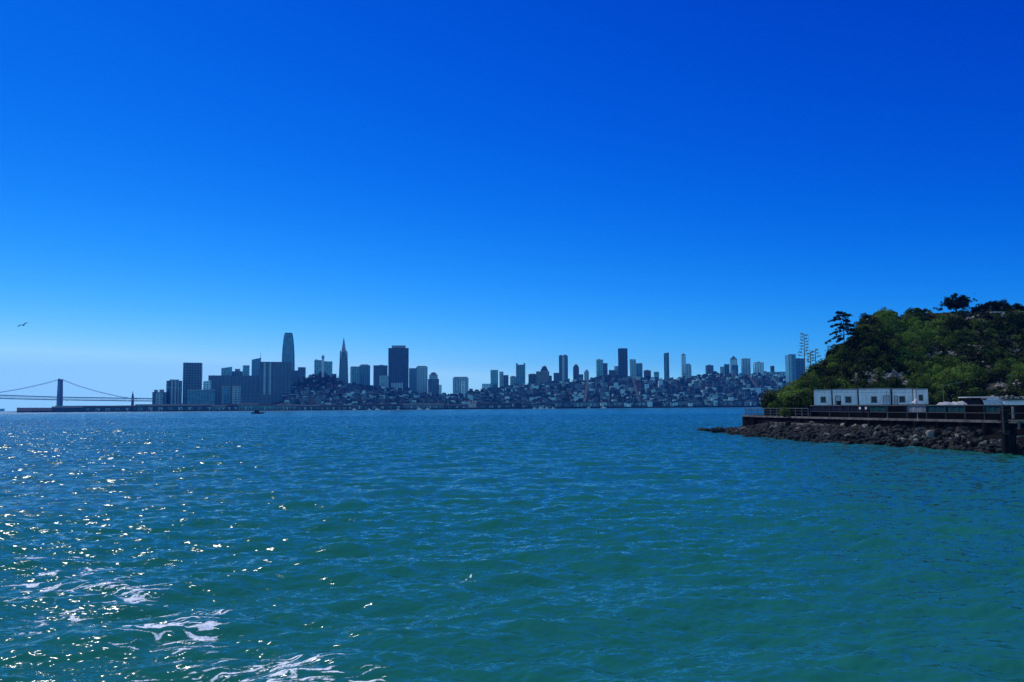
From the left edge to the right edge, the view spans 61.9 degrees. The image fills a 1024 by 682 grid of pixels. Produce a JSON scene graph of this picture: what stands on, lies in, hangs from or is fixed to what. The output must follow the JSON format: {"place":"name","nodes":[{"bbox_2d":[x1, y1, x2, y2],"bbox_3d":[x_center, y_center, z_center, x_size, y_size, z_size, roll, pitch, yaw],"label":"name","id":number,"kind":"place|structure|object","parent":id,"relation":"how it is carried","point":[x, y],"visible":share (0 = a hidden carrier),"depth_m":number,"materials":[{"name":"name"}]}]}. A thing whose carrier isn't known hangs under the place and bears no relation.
{"place":"outdoors","nodes":[
{"label":"outdoors","id":0,"kind":"place"},
{"bbox_2d":[251,355,260,375],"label":"office tower","id":1,"kind":"structure","parent":0,"point":[256,367],"depth_m":3182.25,"materials":[{"name":"blue glass"}]},
{"bbox_2d":[17,375,783,411],"bbox_3d":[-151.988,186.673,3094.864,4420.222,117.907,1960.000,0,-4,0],"label":"city hills","id":2,"kind":"structure","parent":0,"point":[311,400],"depth_m":2181.71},
{"bbox_2d":[152,390,165,403],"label":"office block","id":3,"kind":"structure","parent":2,"relation":"on","point":[159,397],"depth_m":2413.70,"materials":[{"name":"concrete"}]},
{"bbox_2d":[166,379,181,403],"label":"apartment tower","id":4,"kind":"structure","parent":2,"relation":"on","point":[173,391],"depth_m":2447.57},
{"bbox_2d":[182,363,202,403],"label":"office tower","id":5,"kind":"structure","parent":2,"relation":"on","point":[192,375],"depth_m":2598.74,"materials":[{"name":"blue glass"}]},
{"bbox_2d":[187,389,214,403],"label":"office block","id":6,"kind":"structure","parent":2,"relation":"on","point":[200,396],"depth_m":2395.54,"materials":[{"name":"blue glass"}]},
{"bbox_2d":[203,380,210,388],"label":"apartment tower","id":7,"kind":"structure","parent":2,"relation":"on","point":[206,384],"depth_m":2557.72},
{"bbox_2d":[222,386,229,403],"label":"apartment tower","id":8,"kind":"structure","parent":2,"relation":"on","point":[225,394],"depth_m":2496.56,"materials":[{"name":"blue glass"}]},
{"bbox_2d":[221,367,231,374],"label":"office tower","id":9,"kind":"structure","parent":2,"relation":"on","point":[226,371],"depth_m":3101.49,"materials":[{"name":"teal glass"}]},
{"bbox_2d":[208,375,259,404],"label":"office slab","id":10,"kind":"structure","parent":2,"relation":"on","point":[249,385],"depth_m":2637.80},
{"bbox_2d":[232,386,240,403],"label":"apartment tower","id":11,"kind":"structure","parent":2,"relation":"on","point":[236,392],"depth_m":2506.56,"materials":[{"name":"concrete"}]},
{"bbox_2d":[232,369,242,374],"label":"office tower","id":12,"kind":"structure","parent":2,"relation":"on","point":[237,372],"depth_m":3122.29,"materials":[{"name":"blue glass"}]},
{"bbox_2d":[243,365,249,375],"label":"office tower","id":13,"kind":"structure","parent":2,"relation":"on","point":[246,368],"depth_m":3081.47,"materials":[{"name":"teal glass"}]},
{"bbox_2d":[241,395,270,403],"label":"office block","id":14,"kind":"structure","parent":2,"relation":"on","point":[262,399],"depth_m":2375.55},
{"bbox_2d":[259,362,291,402],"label":"office slab","id":15,"kind":"structure","parent":2,"relation":"on","point":[275,380],"depth_m":2658.22,"materials":[{"name":"glass"}]},
{"bbox_2d":[282,333,294,369],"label":"glass skyscraper","id":16,"kind":"structure","parent":2,"relation":"on","point":[288,354],"depth_m":3132.99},
{"bbox_2d":[291,370,297,383],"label":"office tower","id":17,"kind":"structure","parent":2,"relation":"on","point":[294,376],"depth_m":3059.16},
{"bbox_2d":[298,367,305,378],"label":"office tower","id":18,"kind":"structure","parent":2,"relation":"on","point":[301,372],"depth_m":3040.64,"materials":[{"name":"blue glass"}]},
{"bbox_2d":[314,359,321,374],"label":"office tower","id":19,"kind":"structure","parent":2,"relation":"on","point":[317,366],"depth_m":3152.09,"materials":[{"name":"teal glass"}]},
{"bbox_2d":[324,361,332,376],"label":"office tower","id":20,"kind":"structure","parent":2,"relation":"on","point":[328,367],"depth_m":3162.08,"materials":[{"name":"teal glass"}]},
{"bbox_2d":[339,338,347,383],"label":"pyramid skyscraper","id":21,"kind":"structure","parent":2,"relation":"on","point":[343,368],"depth_m":3137.85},
{"bbox_2d":[350,366,359,384],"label":"office tower","id":22,"kind":"structure","parent":2,"relation":"on","point":[354,373],"depth_m":3201.19,"materials":[{"name":"teal glass"}]},
{"bbox_2d":[359,364,369,384],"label":"office tower","id":23,"kind":"structure","parent":2,"relation":"on","point":[364,377],"depth_m":3240.10,"materials":[{"name":"blue glass"}]},
{"bbox_2d":[373,365,387,387],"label":"office tower","id":24,"kind":"structure","parent":2,"relation":"on","point":[380,370],"depth_m":3179.47,"materials":[{"name":"blue glass"}]},
{"bbox_2d":[379,376,387,387],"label":"hotel tower","id":25,"kind":"structure","parent":2,"relation":"on","point":[383,380],"depth_m":3018.17,"materials":[{"name":"concrete"}]},
{"bbox_2d":[391,383,402,390],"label":"hotel block","id":26,"kind":"structure","parent":2,"relation":"on","point":[396,386],"depth_m":2956.95,"materials":[{"name":"concrete"}]},
{"bbox_2d":[388,345,408,389],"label":"bank tower","id":27,"kind":"structure","parent":2,"relation":"on","point":[398,363],"depth_m":3102.45,"materials":[{"name":"stone"}]},
{"bbox_2d":[409,368,415,391],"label":"office tower","id":28,"kind":"structure","parent":2,"relation":"on","point":[412,378],"depth_m":3158.62,"materials":[{"name":"blue glass"}]},
{"bbox_2d":[416,366,427,392],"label":"apartment tower","id":29,"kind":"structure","parent":2,"relation":"on","point":[421,379],"depth_m":3059.46,"materials":[{"name":"concrete"}]},
{"bbox_2d":[428,379,438,393],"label":"apartment block","id":30,"kind":"structure","parent":2,"relation":"on","point":[433,385],"depth_m":2976.92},
{"bbox_2d":[453,377,467,393],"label":"apartment block","id":31,"kind":"structure","parent":2,"relation":"on","point":[457,384],"depth_m":2957.08,"materials":[{"name":"concrete"}]},
{"bbox_2d":[461,381,465,396],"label":"apartment tower","id":32,"kind":"structure","parent":2,"relation":"on","point":[463,387],"depth_m":2697.16,"materials":[{"name":"stone"}]},
{"bbox_2d":[490,370,497,387],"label":"apartment tower","id":33,"kind":"structure","parent":2,"relation":"on","point":[494,376],"depth_m":2948.90,"materials":[{"name":"teal glass"}]},
{"bbox_2d":[499,372,503,386],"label":"apartment tower","id":34,"kind":"structure","parent":2,"relation":"on","point":[501,381],"depth_m":2978.36,"materials":[{"name":"concrete"}]},
{"bbox_2d":[516,363,524,384],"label":"apartment tower","id":35,"kind":"structure","parent":2,"relation":"on","point":[520,374],"depth_m":2979.85,"materials":[{"name":"blue glass"}]},
{"bbox_2d":[528,374,535,384],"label":"grand hotel","id":36,"kind":"structure","parent":2,"relation":"on","point":[531,377],"depth_m":3008.71,"materials":[{"name":"concrete"}]},
{"bbox_2d":[282,372,789,408],"bbox_3d":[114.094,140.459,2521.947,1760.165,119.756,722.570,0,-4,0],"label":"distant houses","id":37,"kind":"structure","parent":2,"relation":"on","point":[759,380],"depth_m":2618.43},
{"bbox_2d":[289,371,785,408],"bbox_3d":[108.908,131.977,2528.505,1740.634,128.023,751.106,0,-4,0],"label":"city trees","id":38,"kind":"object","parent":2,"relation":"on","point":[309,380],"visible":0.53,"depth_m":2648.81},
{"bbox_2d":[536,371,548,383],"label":"grand hotel","id":39,"kind":"structure","parent":2,"relation":"on","point":[542,376],"depth_m":2999.08,"materials":[{"name":"beige brick"}]},
{"bbox_2d":[559,355,567,382],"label":"apartment tower","id":40,"kind":"structure","parent":2,"relation":"on","point":[563,367],"depth_m":2980.58,"materials":[{"name":"grey glass"}]},
{"bbox_2d":[573,364,578,379],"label":"apartment tower","id":41,"kind":"structure","parent":2,"relation":"on","point":[575,369],"depth_m":2970.57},
{"bbox_2d":[603,363,607,375],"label":"apartment tower","id":42,"kind":"structure","parent":2,"relation":"on","point":[605,368],"depth_m":2991.07,"materials":[{"name":"blue glass"}]},
{"bbox_2d":[618,348,627,377],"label":"apartment slab","id":43,"kind":"structure","parent":2,"relation":"on","point":[623,362],"depth_m":2962.67,"materials":[{"name":"stone"}]},
{"bbox_2d":[630,359,635,378],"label":"apartment tower","id":44,"kind":"structure","parent":2,"relation":"on","point":[632,368],"depth_m":2961.11,"materials":[{"name":"concrete"}]},
{"bbox_2d":[636,363,642,378],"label":"apartment tower","id":45,"kind":"structure","parent":2,"relation":"on","point":[639,370],"depth_m":2980.71,"materials":[{"name":"blue glass"}]},
{"bbox_2d":[664,352,668,378],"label":"apartment tower","id":46,"kind":"structure","parent":2,"relation":"on","point":[666,365],"depth_m":2960.87,"materials":[{"name":"blue glass"}]},
{"bbox_2d":[681,354,685,377],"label":"apartment tower","id":47,"kind":"structure","parent":2,"relation":"on","point":[683,360],"depth_m":2983.02,"materials":[{"name":"stone"}]},
{"bbox_2d":[685,364,691,377],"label":"apartment tower","id":48,"kind":"structure","parent":2,"relation":"on","point":[688,370],"depth_m":2930.61,"materials":[{"name":"concrete"}]},
{"bbox_2d":[705,365,713,374],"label":"apartment block","id":49,"kind":"structure","parent":2,"relation":"on","point":[709,369],"depth_m":2920.62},
{"bbox_2d":[730,356,736,372],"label":"apartment tower","id":50,"kind":"structure","parent":2,"relation":"on","point":[733,360],"depth_m":2933.28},
{"bbox_2d":[741,358,750,374],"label":"apartment tower","id":51,"kind":"structure","parent":2,"relation":"on","point":[745,366],"depth_m":2921.33,"materials":[{"name":"concrete"}]},
{"bbox_2d":[753,362,763,374],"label":"apartment tower","id":52,"kind":"structure","parent":2,"relation":"on","point":[758,367],"depth_m":2880.72,"materials":[{"name":"stone"}]},
{"bbox_2d":[785,355,788,383],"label":"apartment tower","id":53,"kind":"structure","parent":2,"relation":"on","point":[787,366],"depth_m":2700.84,"materials":[{"name":"stone"}]},
{"bbox_2d":[788,354,795,383],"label":"apartment tower","id":54,"kind":"structure","parent":2,"relation":"on","point":[792,367],"depth_m":2709.89,"materials":[{"name":"blue glass"}]},
{"bbox_2d":[796,358,804,378],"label":"apartment tower","id":55,"kind":"structure","parent":2,"relation":"on","point":[800,368],"depth_m":2731.24,"materials":[{"name":"blue glass"}]},
{"bbox_2d":[0,407,1023,681],"bbox_3d":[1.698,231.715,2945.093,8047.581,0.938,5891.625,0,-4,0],"label":"water","id":56,"kind":"structure","parent":0,"point":[552,545],"depth_m":37.96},
{"bbox_2d":[52,406,82,410],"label":"pier shed","id":57,"kind":"structure","parent":56,"relation":"in","point":[67,408],"depth_m":2147.21,"materials":[{"name":"concrete"}]},
{"bbox_2d":[0,378,151,405],"bbox_3d":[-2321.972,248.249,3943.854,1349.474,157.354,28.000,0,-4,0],"label":"suspension bridge","id":58,"kind":"structure","parent":56,"relation":"in","point":[59,399],"depth_m":3932.93,"materials":[{"name":"metal"}]},
{"bbox_2d":[83,405,134,410],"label":"pier shed","id":59,"kind":"structure","parent":56,"relation":"in","point":[109,408],"depth_m":2145.49,"materials":[{"name":"concrete"}]},
{"bbox_2d":[135,404,214,411],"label":"pier shed","id":60,"kind":"structure","parent":56,"relation":"in","point":[149,407],"depth_m":2125.69,"materials":[{"name":"concrete"}]},
{"bbox_2d":[211,405,225,410],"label":"pier shed","id":61,"kind":"structure","parent":56,"relation":"in","point":[218,407],"depth_m":2117.97,"materials":[{"name":"concrete"}]},
{"bbox_2d":[220,404,238,409],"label":"pier shed","id":62,"kind":"structure","parent":56,"relation":"in","point":[231,406],"depth_m":2180.80,"materials":[{"name":"concrete"}]},
{"bbox_2d":[238,403,258,410],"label":"pier shed","id":63,"kind":"structure","parent":56,"relation":"in","point":[247,406],"depth_m":2108.58,"materials":[{"name":"concrete"}]},
{"bbox_2d":[258,404,276,410],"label":"pier shed","id":64,"kind":"structure","parent":56,"relation":"in","point":[267,407],"depth_m":2108.25,"materials":[{"name":"concrete"}]},
{"bbox_2d":[276,404,296,409],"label":"pier shed","id":65,"kind":"structure","parent":56,"relation":"in","point":[286,406],"depth_m":2113.32,"materials":[{"name":"concrete"}]},
{"bbox_2d":[297,405,318,409],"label":"pier shed","id":66,"kind":"structure","parent":56,"relation":"in","point":[305,407],"depth_m":2112.58,"materials":[{"name":"concrete"}]},
{"bbox_2d":[320,405,352,409],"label":"pier shed","id":67,"kind":"structure","parent":56,"relation":"in","point":[336,407],"depth_m":2109.70,"materials":[{"name":"concrete"}]},
{"bbox_2d":[362,404,401,408],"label":"pier shed","id":68,"kind":"structure","parent":56,"relation":"in","point":[379,406],"depth_m":2147.82,"materials":[{"name":"concrete"}]},
{"bbox_2d":[403,403,444,407],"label":"pier shed","id":69,"kind":"structure","parent":56,"relation":"in","point":[423,405],"depth_m":2158.63,"materials":[{"name":"concrete"}]},
{"bbox_2d":[445,404,467,407],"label":"pier shed","id":70,"kind":"structure","parent":56,"relation":"in","point":[456,405],"depth_m":2137.40,"materials":[{"name":"concrete"}]},
{"bbox_2d":[478,403,511,407],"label":"pier shed","id":71,"kind":"structure","parent":56,"relation":"in","point":[495,405],"depth_m":2146.91,"materials":[{"name":"concrete"}]},
{"bbox_2d":[513,403,552,406],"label":"pier shed","id":72,"kind":"structure","parent":56,"relation":"in","point":[536,405],"depth_m":2166.97,"materials":[{"name":"concrete"}]},
{"bbox_2d":[546,402,596,406],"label":"pier shed","id":73,"kind":"structure","parent":56,"relation":"in","point":[581,404],"depth_m":2175.81,"materials":[{"name":"concrete"}]},
{"bbox_2d":[597,401,647,405],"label":"pier shed","id":74,"kind":"structure","parent":56,"relation":"in","point":[638,403],"depth_m":2186.06,"materials":[{"name":"concrete"}]},
{"bbox_2d":[658,401,703,405],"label":"pier shed","id":75,"kind":"structure","parent":56,"relation":"in","point":[686,403],"depth_m":2183.03,"materials":[{"name":"concrete"}]},
{"bbox_2d":[707,400,760,404],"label":"pier shed","id":76,"kind":"structure","parent":56,"relation":"in","point":[752,402],"depth_m":2185.68,"materials":[{"name":"concrete"}]},
{"bbox_2d":[769,427,1023,452],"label":"rubble bank","id":77,"kind":"structure","parent":56,"relation":"in","point":[988,436],"depth_m":118.24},
{"bbox_2d":[925,430,934,438],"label":"boulder","id":78,"kind":"object","parent":77,"relation":"on","point":[930,434],"visible":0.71,"depth_m":124.88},
{"bbox_2d":[967,431,980,437],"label":"boulder","id":79,"kind":"object","parent":77,"relation":"on","point":[973,434],"visible":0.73,"depth_m":117.58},
{"bbox_2d":[997,406,1016,453],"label":"mooring piles","id":80,"kind":"object","parent":56,"relation":"in","point":[1009,441],"visible":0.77,"depth_m":105.18,"materials":[{"name":"wood"}]},
{"bbox_2d":[0,0,1023,410],"label":"sky","id":81,"kind":"structure","parent":0,"point":[475,187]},
{"bbox_2d":[583,380,588,401],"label":"street","id":82,"kind":"structure","parent":0,"point":[585,393],"depth_m":2558.76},
{"bbox_2d":[596,359,602,376],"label":"apartment tower","id":83,"kind":"structure","parent":0,"point":[599,366],"depth_m":2981.74,"materials":[{"name":"teal glass"}]},
{"bbox_2d":[632,378,640,400],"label":"street","id":84,"kind":"structure","parent":0,"point":[636,391],"depth_m":2560.46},
{"bbox_2d":[813,389,832,405],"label":"portable building","id":85,"kind":"structure","parent":0,"point":[822,396],"depth_m":175.43,"materials":[{"name":"white metal"}]},
{"bbox_2d":[832,389,858,404],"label":"portable building","id":86,"kind":"structure","parent":0,"point":[847,396],"depth_m":173.77,"materials":[{"name":"white metal"}]},
{"bbox_2d":[858,388,891,404],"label":"portable building","id":87,"kind":"structure","parent":0,"point":[872,396],"depth_m":171.75,"materials":[{"name":"white metal"}]},
{"bbox_2d":[883,395,889,404],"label":"door","id":88,"kind":"structure","parent":87,"relation":"in","point":[884,396],"depth_m":170.90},
{"bbox_2d":[758,415,999,419],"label":"quay ground","id":89,"kind":"structure","parent":0,"point":[881,417],"depth_m":151.42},
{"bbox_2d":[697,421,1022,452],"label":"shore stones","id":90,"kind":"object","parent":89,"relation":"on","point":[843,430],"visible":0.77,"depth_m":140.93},
{"bbox_2d":[741,415,1023,436],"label":"seawall","id":91,"kind":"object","parent":89,"relation":"on","point":[990,426],"visible":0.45,"depth_m":135.95,"materials":[{"name":"concrete"}]},
{"bbox_2d":[745,408,808,416],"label":"open railing","id":92,"kind":"object","parent":91,"relation":"on","point":[765,413],"visible":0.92,"depth_m":179.72,"materials":[{"name":"metal"}]},
{"bbox_2d":[778,407,790,416],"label":"shrub","id":93,"kind":"object","parent":91,"relation":"on","point":[786,411],"visible":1,"depth_m":170.18,"materials":[{"name":"green plant"}]},
{"bbox_2d":[810,405,1003,419],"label":"screened fence","id":94,"kind":"object","parent":91,"relation":"on","point":[926,409],"visible":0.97,"depth_m":134.00,"materials":[{"name":"metal"}]},
{"bbox_2d":[796,405,1023,419],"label":"terrace","id":95,"kind":"structure","parent":89,"relation":"on","point":[974,412],"depth_m":140.16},
{"bbox_2d":[928,392,936,404],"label":"shrub","id":96,"kind":"object","parent":95,"relation":"on","point":[931,401],"visible":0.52,"depth_m":178.75,"materials":[{"name":"green plant"}]},
{"bbox_2d":[958,397,998,404],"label":"kiosk","id":97,"kind":"object","parent":95,"relation":"on","point":[974,401],"visible":0.64,"depth_m":162.38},
{"bbox_2d":[990,395,1023,398],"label":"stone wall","id":98,"kind":"structure","parent":95,"relation":"on","point":[1002,397],"depth_m":172.38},
{"bbox_2d":[999,397,1023,404],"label":"dock shed","id":99,"kind":"structure","parent":95,"relation":"on","point":[1010,401],"depth_m":162.53,"materials":[{"name":"white metal"}]},
{"bbox_2d":[1009,406,1023,437],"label":"landing frame","id":100,"kind":"object","parent":89,"relation":"on","point":[1013,413],"visible":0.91,"depth_m":111.37,"materials":[{"name":"paint"}]},
{"bbox_2d":[764,308,1023,414],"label":"island hill","id":101,"kind":"structure","parent":0,"point":[991,385],"depth_m":207.18,"materials":[{"name":"plant"}]},
{"bbox_2d":[767,401,781,409],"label":"shrub","id":102,"kind":"object","parent":101,"relation":"on","point":[773,404],"visible":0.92,"depth_m":182.01,"materials":[{"name":"green plant"}]},
{"bbox_2d":[798,333,809,375],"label":"agave stalk","id":103,"kind":"object","parent":101,"relation":"on","point":[804,348],"visible":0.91,"depth_m":206.38,"materials":[{"name":"green plant"}]},
{"bbox_2d":[824,311,856,343],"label":"cypress tree","id":104,"kind":"object","parent":101,"relation":"on","point":[847,324],"visible":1,"depth_m":222.67,"materials":[{"name":"green plant"}]},
{"bbox_2d":[756,303,1023,410],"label":"hillside scrub","id":105,"kind":"object","parent":101,"relation":"on","point":[905,354],"visible":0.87,"depth_m":206.30,"materials":[{"name":"green plant"}]},
{"bbox_2d":[906,307,931,312],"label":"crest bush","id":106,"kind":"object","parent":101,"relation":"on","point":[917,309],"visible":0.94,"depth_m":240.38,"materials":[{"name":"green plant"}]},
{"bbox_2d":[847,312,1021,387],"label":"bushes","id":107,"kind":"object","parent":101,"relation":"on","point":[928,354],"visible":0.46,"depth_m":200.59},
{"bbox_2d":[933,293,977,311],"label":"round tree","id":108,"kind":"object","parent":101,"relation":"on","point":[959,302],"visible":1,"depth_m":243.88,"materials":[{"name":"green plant"}]},
{"bbox_2d":[969,299,1022,311],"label":"dome bush","id":109,"kind":"object","parent":101,"relation":"on","point":[993,305],"visible":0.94,"depth_m":237.97,"materials":[{"name":"green plant"}]},
{"bbox_2d":[891,388,913,404],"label":"portable building","id":110,"kind":"structure","parent":0,"point":[902,396],"depth_m":169.75,"materials":[{"name":"white metal"}]},
{"bbox_2d":[913,389,927,404],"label":"portable building","id":111,"kind":"structure","parent":0,"point":[922,395],"depth_m":170.86,"materials":[{"name":"white metal"}]},
{"bbox_2d":[982,399,999,404],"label":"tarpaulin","id":112,"kind":"object","parent":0,"point":[990,402],"visible":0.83,"depth_m":161.46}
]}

